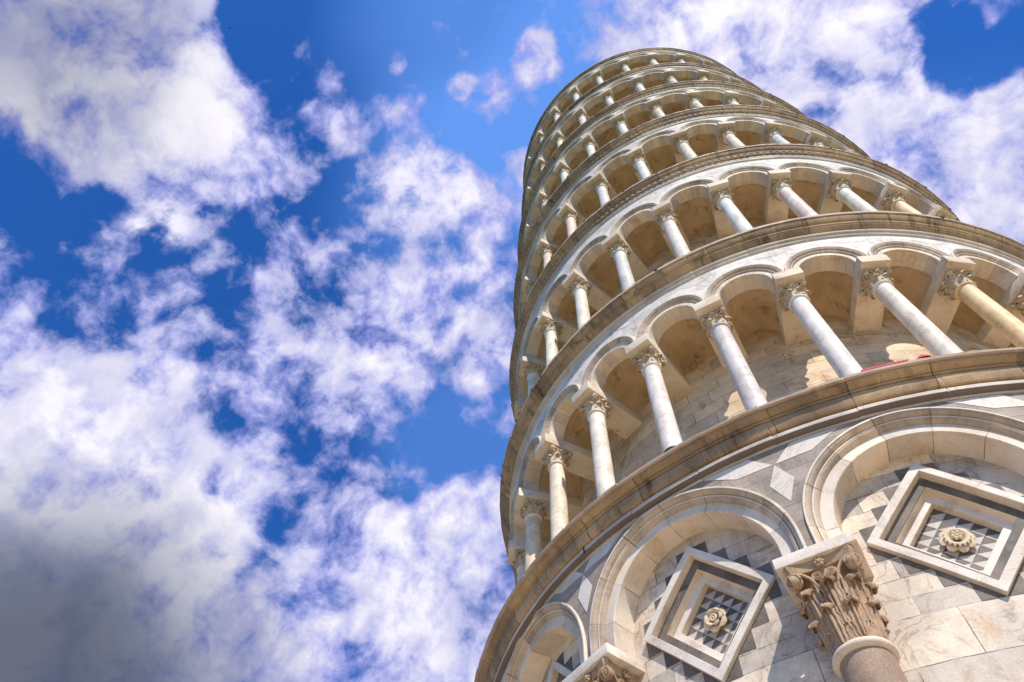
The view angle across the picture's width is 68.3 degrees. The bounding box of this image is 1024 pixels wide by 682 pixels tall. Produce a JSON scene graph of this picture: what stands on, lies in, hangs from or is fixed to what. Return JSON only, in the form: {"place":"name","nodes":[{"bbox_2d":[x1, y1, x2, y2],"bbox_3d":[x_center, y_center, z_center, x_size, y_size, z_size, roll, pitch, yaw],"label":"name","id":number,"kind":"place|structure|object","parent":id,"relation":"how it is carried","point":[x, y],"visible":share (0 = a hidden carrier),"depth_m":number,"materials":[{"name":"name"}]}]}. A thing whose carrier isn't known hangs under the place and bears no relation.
{"place":"outdoors","nodes":[
{"label":"outdoors","id":0,"kind":"place"},
{"bbox_2d":[0,0,1023,681],"label":"sky","id":1,"kind":"structure","parent":0,"point":[258,274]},
{"label":"paving","id":2,"kind":"structure","parent":0,"visible":0},
{"bbox_2d":[474,47,1023,681],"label":"bell tower","id":3,"kind":"structure","parent":2,"relation":"on","point":[728,459],"depth_m":13.34,"materials":[{"name":"stone"}]},
{"bbox_2d":[861,359,908,371],"bbox_3d":[4.898,0.342,9.913,0.600,0.081,0.083,-16,-65,6],"label":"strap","id":4,"kind":"object","parent":3,"relation":"on","point":[895,362],"visible":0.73,"depth_m":9.90,"materials":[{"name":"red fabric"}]},
{"bbox_2d":[917,354,932,358],"bbox_3d":[5.383,0.232,9.875,0.200,0.109,0.148,-28,-66,11],"label":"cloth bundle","id":5,"kind":"object","parent":3,"relation":"on","point":[922,356],"visible":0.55,"depth_m":9.85,"materials":[{"name":"red fabric"}]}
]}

